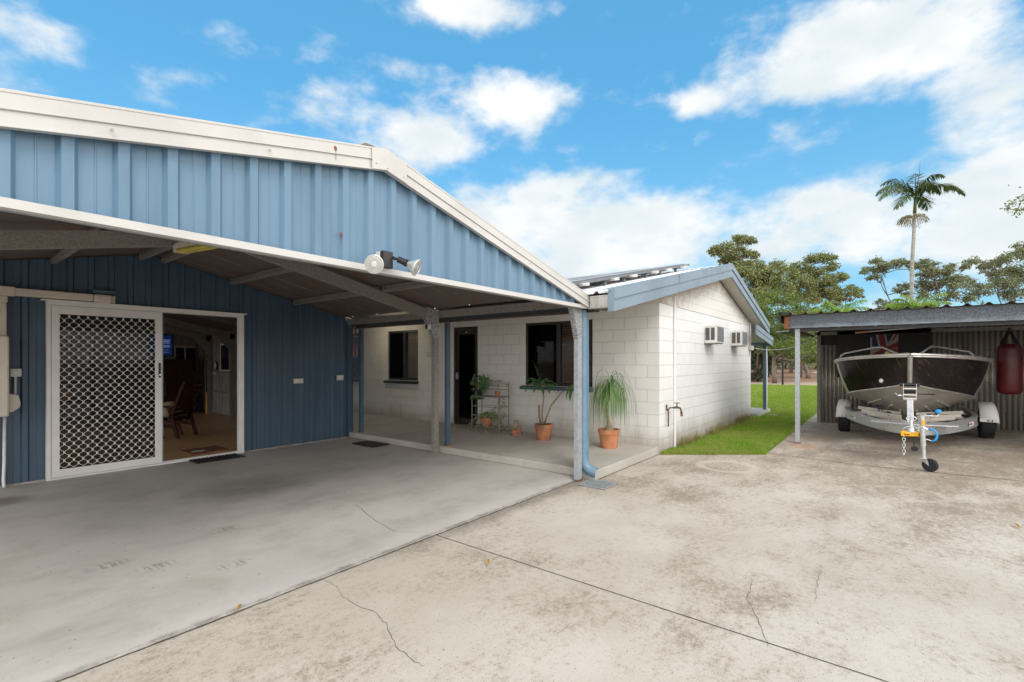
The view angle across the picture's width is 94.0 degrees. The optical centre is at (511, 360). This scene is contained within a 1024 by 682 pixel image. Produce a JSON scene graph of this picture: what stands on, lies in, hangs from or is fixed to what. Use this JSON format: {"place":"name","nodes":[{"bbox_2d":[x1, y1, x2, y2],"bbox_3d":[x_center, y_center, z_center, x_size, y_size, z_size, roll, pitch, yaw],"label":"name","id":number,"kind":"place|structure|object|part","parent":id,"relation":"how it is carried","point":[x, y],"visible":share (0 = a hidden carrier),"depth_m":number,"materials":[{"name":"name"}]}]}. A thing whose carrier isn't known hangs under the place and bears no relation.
{"place":"outdoors","nodes":[
{"label":"outdoors","id":0,"kind":"place"},
{"bbox_2d":[206,355,207,413],"bbox_3d":[-8.534,0.652,13.343,0.056,1.645,0.292,0,0,-31],"label":"pool cue","id":1,"kind":"object","parent":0,"point":[206,386],"visible":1,"depth_m":13.35,"materials":[{"name":"red wood"}]},
{"bbox_2d":[0,437,573,681],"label":"carport slab","id":2,"kind":"structure","parent":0,"point":[97,569],"depth_m":4.16,"materials":[{"name":"concrete"}]},
{"bbox_2d":[189,453,245,463],"bbox_3d":[-4.452,1.474,7.230,0.344,0.023,0.680,0,0,38],"label":"rubber mat","id":3,"kind":"object","parent":2,"relation":"on","point":[215,458],"visible":1,"depth_m":7.16,"materials":[{"name":"black rubber"}]},
{"bbox_2d":[0,88,589,481],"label":"carport","id":4,"kind":"object","parent":2,"relation":"on","point":[307,220],"visible":0.94,"depth_m":3.23,"materials":[{"name":"blue metal"}]},
{"bbox_2d":[173,242,217,253],"bbox_3d":[-2.918,-1.191,4.407,1.058,0.463,0.130,0,0,43],"label":"fluorescent light","id":5,"kind":"object","parent":4,"relation":"hanging from","point":[183,247],"visible":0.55,"depth_m":4.46,"materials":[{"name":"beige plastic"}]},
{"bbox_2d":[353,325,358,357],"bbox_3d":[-2.995,-0.390,9.143,0.136,0.660,0.140,0,0,38],"label":"wind chime","id":6,"kind":"object","parent":4,"relation":"hanging from","point":[354,328],"visible":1,"depth_m":9.14,"materials":[{"name":"metal"}]},
{"bbox_2d":[364,250,421,275],"bbox_3d":[-0.837,-0.694,3.384,0.333,0.217,0.390,0,0,1],"label":"floodlight","id":7,"kind":"object","parent":4,"relation":"attached to","point":[379,261],"visible":1,"depth_m":3.47,"materials":[{"name":"white plastic"}]},
{"bbox_2d":[425,324,430,329],"bbox_3d":[-1.299,-0.527,7.436,0.085,0.085,0.122,0,0,38],"label":"security camera","id":8,"kind":"object","parent":4,"relation":"attached to","point":[427,326],"visible":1,"depth_m":7.39,"materials":[{"name":"white plastic"}]},
{"bbox_2d":[352,441,389,447],"bbox_3d":[-2.505,1.474,8.488,0.624,0.023,0.380,0,0,38],"label":"rubber mat","id":9,"kind":"object","parent":2,"relation":"on","point":[372,444],"visible":1,"depth_m":8.44,"materials":[{"name":"black rubber"}]},
{"bbox_2d":[349,412,657,478],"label":"patio floor","id":10,"kind":"structure","parent":0,"point":[555,453],"depth_m":7.78,"materials":[{"name":"concrete"}]},
{"bbox_2d":[465,395,506,432],"bbox_3d":[-0.499,1.032,9.466,0.987,0.716,0.564,0,0,38],"label":"trailing ivy pot","id":11,"kind":"object","parent":10,"relation":"on","point":[486,421],"visible":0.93,"depth_m":9.36,"materials":[{"name":"ceramic"}]},
{"bbox_2d":[471,380,508,432],"bbox_3d":[-0.430,0.883,9.436,0.722,0.994,0.322,0,0,38],"label":"plant stand","id":12,"kind":"object","parent":10,"relation":"on","point":[481,425],"visible":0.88,"depth_m":9.40,"materials":[{"name":"metal"}]},
{"bbox_2d":[470,374,489,399],"bbox_3d":[-0.657,0.528,9.602,0.439,0.539,0.370,0,0,38],"label":"rubber plant","id":13,"kind":"object","parent":12,"relation":"on","point":[481,386],"visible":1,"depth_m":9.52,"materials":[{"name":"green plant"}]},
{"bbox_2d":[495,382,499,396],"bbox_3d":[-0.284,0.553,9.275,0.126,0.284,0.124,0,0,27],"label":"seedling pot","id":14,"kind":"object","parent":12,"relation":"on","point":[497,393],"visible":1,"depth_m":9.23,"materials":[{"name":"ceramic"}]},
{"bbox_2d":[511,420,522,435],"bbox_3d":[0.087,1.239,8.880,0.234,0.282,0.192,0,0,38],"label":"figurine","id":15,"kind":"object","parent":10,"relation":"on","point":[517,429],"visible":1,"depth_m":8.83,"materials":[{"name":"ceramic"}]},
{"bbox_2d":[520,361,573,440],"bbox_3d":[0.694,0.672,8.330,1.078,1.416,0.597,0,0,11],"label":"corn plant","id":16,"kind":"object","parent":10,"relation":"on","point":[543,430],"visible":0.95,"depth_m":8.27,"materials":[{"name":"green plant"}]},
{"bbox_2d":[589,369,637,448],"bbox_3d":[1.582,0.760,7.617,0.846,1.240,0.848,0,0,38],"label":"ponytail palm","id":17,"kind":"object","parent":10,"relation":"on","point":[609,435],"visible":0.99,"depth_m":7.47,"materials":[{"name":"plant"}]},
{"bbox_2d":[0,0,1023,325],"label":"sky","id":18,"kind":"structure","parent":0,"point":[596,136],"materials":[{"name":"blue"}]},
{"bbox_2d":[56,414,1023,681],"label":"driveway","id":19,"kind":"structure","parent":0,"point":[812,556],"depth_m":3.15,"materials":[{"name":"concrete"}]},
{"bbox_2d":[578,479,617,489],"bbox_3d":[1.040,1.492,5.780,0.350,0.014,0.350,0,0,38],"label":"drain grate","id":20,"kind":"object","parent":19,"relation":"on","point":[598,484],"visible":1,"depth_m":5.76,"materials":[{"name":"grey metal"}]},
{"bbox_2d":[776,301,1023,443],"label":"boat shelter","id":21,"kind":"object","parent":19,"relation":"on","point":[973,331],"visible":0.62,"depth_m":9.80,"materials":[{"name":"metal"}]},
{"bbox_2d":[870,334,897,354],"bbox_3d":[8.475,-0.234,10.876,0.504,0.745,0.011,0,0,38],"label":"flag panel","id":22,"kind":"object","parent":21,"relation":"attached to","point":[889,341],"visible":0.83,"depth_m":10.88,"materials":[{"name":"fabric"}]},
{"bbox_2d":[855,328,912,333],"bbox_3d":[6.952,-0.563,8.401,1.491,0.129,0.042,0,0,38],"label":"pole","id":23,"kind":"object","parent":21,"relation":"hanging from","point":[857,332],"visible":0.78,"depth_m":8.66,"materials":[{"name":"brown wood"}]},
{"bbox_2d":[996,325,1022,393],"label":"punching bag","id":24,"kind":"object","parent":21,"relation":"hanging from","point":[1009,370],"visible":0.97,"depth_m":8.50,"materials":[{"name":"red leather"}]},
{"bbox_2d":[835,383,1000,471],"bbox_3d":[7.104,0.925,8.452,2.449,1.155,5.132,0,0,38],"label":"boat trailer","id":25,"kind":"object","parent":19,"relation":"on","point":[983,417],"visible":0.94,"depth_m":7.91,"materials":[{"name":"metal"}]},
{"bbox_2d":[901,430,919,436],"bbox_3d":[5.508,1.006,6.591,0.221,0.078,0.090,0,0,38],"label":"hitch lock","id":26,"kind":"object","parent":25,"relation":"attached to","point":[906,433],"visible":0.92,"depth_m":6.57,"materials":[{"name":"yellow plastic"}]},
{"bbox_2d":[834,346,992,418],"bbox_3d":[7.579,0.416,9.178,2.230,1.336,3.704,0,0,38],"label":"boat","id":27,"kind":"object","parent":25,"relation":"on","point":[947,380],"visible":0.86,"depth_m":8.06,"materials":[{"name":"metal"}]},
{"bbox_2d":[660,384,816,454],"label":"lawn grass","id":28,"kind":"structure","parent":0,"point":[764,434],"depth_m":10.46,"materials":[{"name":"green plant"}]},
{"bbox_2d":[751,407,769,416],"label":"patio","id":29,"kind":"structure","parent":0,"point":[759,412],"depth_m":13.45,"materials":[{"name":"concrete"}]},
{"bbox_2d":[751,363,816,384],"bbox_3d":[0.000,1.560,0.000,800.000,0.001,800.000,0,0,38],"label":"ground","id":30,"kind":"structure","parent":0,"point":[789,378],"depth_m":39.76,"materials":[{"name":"brown soil"}]},
{"bbox_2d":[0,254,352,486],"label":"steel shed","id":31,"kind":"structure","parent":30,"relation":"on","point":[263,349],"depth_m":7.85,"materials":[{"name":"metal"}]},
{"bbox_2d":[1,417,6,487],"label":"drain pipe","id":32,"kind":"object","parent":31,"relation":"attached to","point":[4,453],"visible":0.85,"depth_m":5.61,"materials":[{"name":"white plastic"}]},
{"bbox_2d":[0,335,20,416],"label":"air conditioner","id":33,"kind":"object","parent":31,"relation":"attached to","point":[9,402],"visible":1,"depth_m":5.44,"materials":[{"name":"beige plastic"}]},
{"bbox_2d":[10,369,21,393],"bbox_3d":[-5.910,0.247,5.687,0.084,0.305,0.093,0,0,38],"label":"isolator switch","id":34,"kind":"object","parent":31,"relation":"attached to","point":[15,373],"visible":0.91,"depth_m":5.68,"materials":[{"name":"white plastic"}]},
{"bbox_2d":[0,285,114,335],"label":"pipe duct","id":35,"kind":"object","parent":31,"relation":"attached to","point":[7,291],"visible":1,"depth_m":5.80,"materials":[{"name":"beige plastic"}]},
{"bbox_2d":[60,337,94,421],"bbox_3d":[-11.444,0.435,10.975,0.350,2.070,2.800,0,0,38],"label":"shelf unit","id":36,"kind":"object","parent":31,"relation":"on","point":[92,381],"visible":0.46,"depth_m":11.96,"materials":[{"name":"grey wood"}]},
{"bbox_2d":[60,336,72,344],"bbox_3d":[-10.886,-0.486,11.623,0.230,0.210,0.248,0,0,38],"label":"storage box","id":37,"kind":"object","parent":36,"relation":"on","point":[64,341],"visible":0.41,"depth_m":11.56,"materials":[{"name":"blue"}]},
{"bbox_2d":[60,392,72,400],"bbox_3d":[-10.886,0.873,11.624,0.230,0.192,0.251,0,0,38],"label":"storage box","id":38,"kind":"object","parent":36,"relation":"on","point":[67,394],"visible":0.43,"depth_m":11.56,"materials":[{"name":"wood"}]},
{"bbox_2d":[75,353,88,363],"bbox_3d":[-10.692,-0.061,11.872,0.230,0.260,0.219,0,0,38],"label":"storage box","id":39,"kind":"object","parent":36,"relation":"on","point":[86,361],"visible":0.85,"depth_m":11.82,"materials":[{"name":"white plastic"}]},
{"bbox_2d":[92,289,115,294],"bbox_3d":[-5.409,-0.908,6.331,0.080,0.044,0.235,0,0,38],"label":"cover plate","id":40,"kind":"object","parent":31,"relation":"attached to","point":[103,292],"visible":1,"depth_m":6.30,"materials":[{"name":"blue paint"}]},
{"bbox_2d":[106,359,194,418],"bbox_3d":[-9.671,0.713,12.845,0.660,1.515,1.790,0,0,38],"label":"cabinet","id":41,"kind":"object","parent":31,"relation":"on","point":[177,373],"visible":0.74,"depth_m":12.43,"materials":[{"name":"red wood"}]},
{"bbox_3d":[-9.256,0.715,12.907,0.018,1.330,0.300,0,0,38],"label":"door","id":42,"kind":"part","parent":41,"relation":"part of","materials":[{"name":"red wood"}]},
{"bbox_2d":[148,334,172,358],"bbox_3d":[-9.312,-0.372,12.641,0.157,0.655,0.550,0,0,38],"label":"television","id":43,"kind":"object","parent":31,"relation":"attached to","point":[167,345],"visible":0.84,"depth_m":12.65,"materials":[{"name":"blue plastic"}]},
{"bbox_2d":[140,380,203,438],"bbox_3d":[-6.535,0.938,9.219,0.824,1.094,0.596,0,0,0],"label":"timber chair","id":44,"kind":"object","parent":31,"relation":"on","point":[175,426],"visible":0.86,"depth_m":9.14,"materials":[{"name":"red wood"}]},
{"bbox_2d":[163,401,182,417],"bbox_3d":[-6.586,0.950,9.219,0.320,0.340,0.400,0,0,38],"label":"cushion","id":45,"kind":"object","parent":44,"relation":"on","point":[165,411],"visible":0.41,"depth_m":9.10,"materials":[{"name":"beige fabric"}]},
{"bbox_2d":[174,346,194,370],"bbox_3d":[-9.563,-0.045,13.966,0.030,0.750,0.530,0,0,38],"label":"window","id":46,"kind":"structure","parent":31,"relation":"in","point":[184,352],"depth_m":13.96,"materials":[{"name":"black glass"}]},
{"bbox_2d":[180,446,229,454],"bbox_3d":[-5.031,1.461,7.829,0.530,0.016,0.540,0,0,38],"label":"doormat","id":47,"kind":"object","parent":31,"relation":"on","point":[201,450],"visible":1,"depth_m":7.77,"materials":[{"name":"brown fabric"}]},
{"bbox_2d":[220,344,228,370],"bbox_3d":[-7.819,-0.090,13.015,0.650,0.760,0.020,0,0,38],"label":"window","id":48,"kind":"structure","parent":31,"relation":"in","point":[224,351],"depth_m":13.04,"materials":[{"name":"black glass"}]},
{"bbox_2d":[293,378,302,383],"bbox_3d":[-3.779,0.357,8.450,0.046,0.085,0.170,0,0,38],"label":"power outlet","id":49,"kind":"object","parent":31,"relation":"attached to","point":[299,380],"visible":1,"depth_m":8.44,"materials":[{"name":"beige plastic"}]},
{"bbox_2d":[336,375,342,379],"bbox_3d":[-3.275,0.323,9.096,0.046,0.095,0.130,0,0,38],"label":"power outlet","id":50,"kind":"object","parent":31,"relation":"attached to","point":[339,377],"visible":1,"depth_m":9.07,"materials":[{"name":"beige plastic"}]},
{"bbox_2d":[349,263,772,459],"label":"house","id":51,"kind":"structure","parent":30,"relation":"on","point":[646,335],"depth_m":9.22,"materials":[{"name":"white brick"}]},
{"bbox_2d":[353,333,358,381],"bbox_3d":[-4.457,-0.091,13.018,1.484,1.275,0.255,0,0,38],"label":"window","id":52,"kind":"structure","parent":51,"relation":"in","point":[355,338],"depth_m":12.91,"materials":[{"name":"blue metal"}]},
{"bbox_2d":[383,330,418,383],"bbox_3d":[-2.642,-0.091,11.600,1.226,1.275,0.255,0,0,38],"label":"window","id":53,"kind":"structure","parent":51,"relation":"in","point":[403,345],"depth_m":11.60,"materials":[{"name":"black metal"}]},
{"bbox_2d":[454,326,477,424],"bbox_3d":[-0.971,0.325,10.305,0.724,2.106,0.138,0,0,38],"label":"front door","id":54,"kind":"structure","parent":51,"relation":"in","point":[465,338],"depth_m":10.33,"materials":[{"name":"brown metal"}]},
{"bbox_2d":[520,319,593,391],"bbox_3d":[0.840,-0.091,8.879,1.566,1.275,0.255,0,0,38],"label":"window","id":55,"kind":"structure","parent":51,"relation":"in","point":[550,345],"depth_m":8.94,"materials":[{"name":"black glass"}]},
{"bbox_2d":[582,310,597,477],"bbox_3d":[0.963,0.419,6.064,0.253,2.119,0.138,0,0,26],"label":"downpipe","id":56,"kind":"object","parent":51,"relation":"attached to","point":[588,468],"visible":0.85,"depth_m":6.05,"materials":[{"name":"blue metal"}]},
{"bbox_2d":[566,264,689,286],"bbox_3d":[0.320,-1.550,10.031,5.350,1.177,5.209,0,0,38],"label":"solar array","id":57,"kind":"object","parent":51,"relation":"on","point":[588,280],"visible":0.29,"depth_m":8.37,"materials":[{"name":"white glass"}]},
{"bbox_2d":[666,403,682,426],"bbox_3d":[2.673,0.884,7.847,0.296,0.391,0.050,0,0,-8],"label":"garden tap","id":58,"kind":"object","parent":51,"relation":"attached to","point":[677,407],"visible":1,"depth_m":7.83,"materials":[{"name":"grey metal"}]},
{"bbox_2d":[704,325,723,343],"bbox_3d":[4.083,-0.520,9.635,0.256,0.360,0.508,0,0,38],"label":"wall air conditioner","id":59,"kind":"object","parent":51,"relation":"attached to","point":[713,334],"depth_m":9.46,"materials":[{"name":"white plastic"}]},
{"bbox_2d":[731,330,747,346],"bbox_3d":[5.370,-0.520,11.282,0.256,0.360,0.508,0,0,38],"label":"wall air conditioner","id":60,"kind":"object","parent":51,"relation":"attached to","point":[739,338],"depth_m":11.11,"materials":[{"name":"white plastic"}]},
{"bbox_2d":[754,337,817,349],"bbox_3d":[6.930,-0.430,12.162,1.507,0.310,0.014,0,0,42],"label":"cable","id":61,"kind":"object","parent":51,"relation":"attached to","point":[785,348],"visible":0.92,"depth_m":12.14,"materials":[{"name":"white plastic"}]},
{"bbox_2d":[706,233,760,269],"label":"gum tree","id":62,"kind":"object","parent":30,"relation":"on","point":[736,257],"visible":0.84,"depth_m":43.64,"materials":[{"name":"green plant"}]},
{"bbox_2d":[736,257,796,309],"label":"gum tree","id":63,"kind":"object","parent":30,"relation":"on","point":[763,276],"visible":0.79,"depth_m":41.10,"materials":[{"name":"green plant"}]},
{"bbox_2d":[751,336,790,381],"bbox_3d":[19.080,-0.342,36.151,3.659,4.190,6.132,0,0,38],"label":"tree","id":64,"kind":"object","parent":30,"relation":"on","point":[756,366],"visible":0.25,"depth_m":35.64,"materials":[{"name":"green plant"}]},
{"bbox_2d":[776,354,789,373],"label":"tree","id":65,"kind":"object","parent":30,"relation":"on","point":[778,361],"visible":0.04,"depth_m":58.30,"materials":[{"name":"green plant"}]},
{"bbox_2d":[753,286,823,382],"bbox_3d":[19.406,-1.960,33.406,4.770,7.116,8.746,0,0,38],"label":"tree","id":66,"kind":"object","parent":30,"relation":"on","point":[761,300],"visible":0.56,"depth_m":32.09,"materials":[{"name":"green plant"}]},
{"bbox_2d":[789,361,792,372],"bbox_3d":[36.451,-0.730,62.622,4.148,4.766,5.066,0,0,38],"label":"tree trunk","id":67,"kind":"object","parent":30,"relation":"on","point":[791,368],"depth_m":62.09,"materials":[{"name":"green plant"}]},
{"bbox_2d":[780,331,817,378],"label":"tree","id":68,"kind":"object","parent":30,"relation":"on","point":[807,376],"visible":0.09,"depth_m":41.94,"materials":[{"name":"green plant"}]},
{"bbox_2d":[780,250,849,376],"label":"gum tree","id":69,"kind":"object","parent":30,"relation":"on","point":[812,284],"visible":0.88,"depth_m":45.17,"materials":[{"name":"green plant"}]},
{"bbox_2d":[821,284,865,307],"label":"gum tree","id":70,"kind":"object","parent":30,"relation":"on","point":[855,291],"visible":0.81,"depth_m":47.94,"materials":[{"name":"green plant"}]},
{"bbox_2d":[857,255,923,307],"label":"gum tree","id":71,"kind":"object","parent":30,"relation":"on","point":[883,267],"visible":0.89,"depth_m":49.89,"materials":[{"name":"green plant"}]},
{"bbox_2d":[776,300,1021,369],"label":"wood","id":72,"kind":"object","parent":30,"relation":"on","point":[809,365],"depth_m":85.70,"materials":[{"name":"plant"}]},
{"bbox_2d":[914,256,999,305],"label":"gum tree","id":73,"kind":"object","parent":30,"relation":"on","point":[954,282],"visible":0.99,"depth_m":46.56,"materials":[{"name":"green plant"}]},
{"bbox_2d":[975,241,1023,303],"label":"gum tree","id":74,"kind":"object","parent":30,"relation":"on","point":[1015,275],"visible":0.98,"depth_m":51.51,"materials":[{"name":"green plant"}]},
{"bbox_2d":[872,298,901,309],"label":"gum tree","id":75,"kind":"object","parent":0,"point":[882,304],"visible":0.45,"depth_m":55.28,"materials":[{"name":"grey plant"}]},
{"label":"lawn","id":76,"kind":"structure","parent":0,"visible":0},
{"bbox_2d":[676,412,753,446],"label":"wall weeds","id":77,"kind":"object","parent":76,"relation":"on","point":[712,431],"depth_m":9.63,"materials":[{"name":"green plant"}]},
{"bbox_2d":[782,359,783,384],"bbox_3d":[16.731,0.720,29.522,0.100,1.680,0.100,0,0,38],"label":"fence post","id":78,"kind":"object","parent":76,"relation":"on","point":[782,371],"visible":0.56,"depth_m":29.48,"materials":[{"name":"black metal"}]},
{"bbox_2d":[810,300,868,313],"bbox_3d":[11.689,-0.267,17.030,1.783,3.655,1.781,0,0,-24],"label":"young palm","id":79,"kind":"object","parent":76,"relation":"on","point":[841,309],"visible":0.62,"depth_m":16.73,"materials":[{"name":"green plant"}]},
{"bbox_2d":[883,293,951,309],"bbox_3d":[13.969,-0.345,16.538,1.782,3.810,1.791,0,0,-23],"label":"young palm","id":80,"kind":"object","parent":76,"relation":"on","point":[914,304],"visible":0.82,"depth_m":16.27,"materials":[{"name":"green plant"}]},
{"bbox_2d":[875,168,965,302],"bbox_3d":[16.906,-3.413,19.872,3.687,9.947,1.688,0,0,-2],"label":"palm tree","id":81,"kind":"object","parent":76,"relation":"on","point":[929,187],"visible":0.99,"depth_m":19.94,"materials":[{"name":"green plant"}]},
{"bbox_2d":[1000,184,1023,218],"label":"leafy tree","id":82,"kind":"object","parent":76,"relation":"on","point":[1017,210],"visible":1,"depth_m":14.01,"materials":[{"name":"green plant"}]}
]}

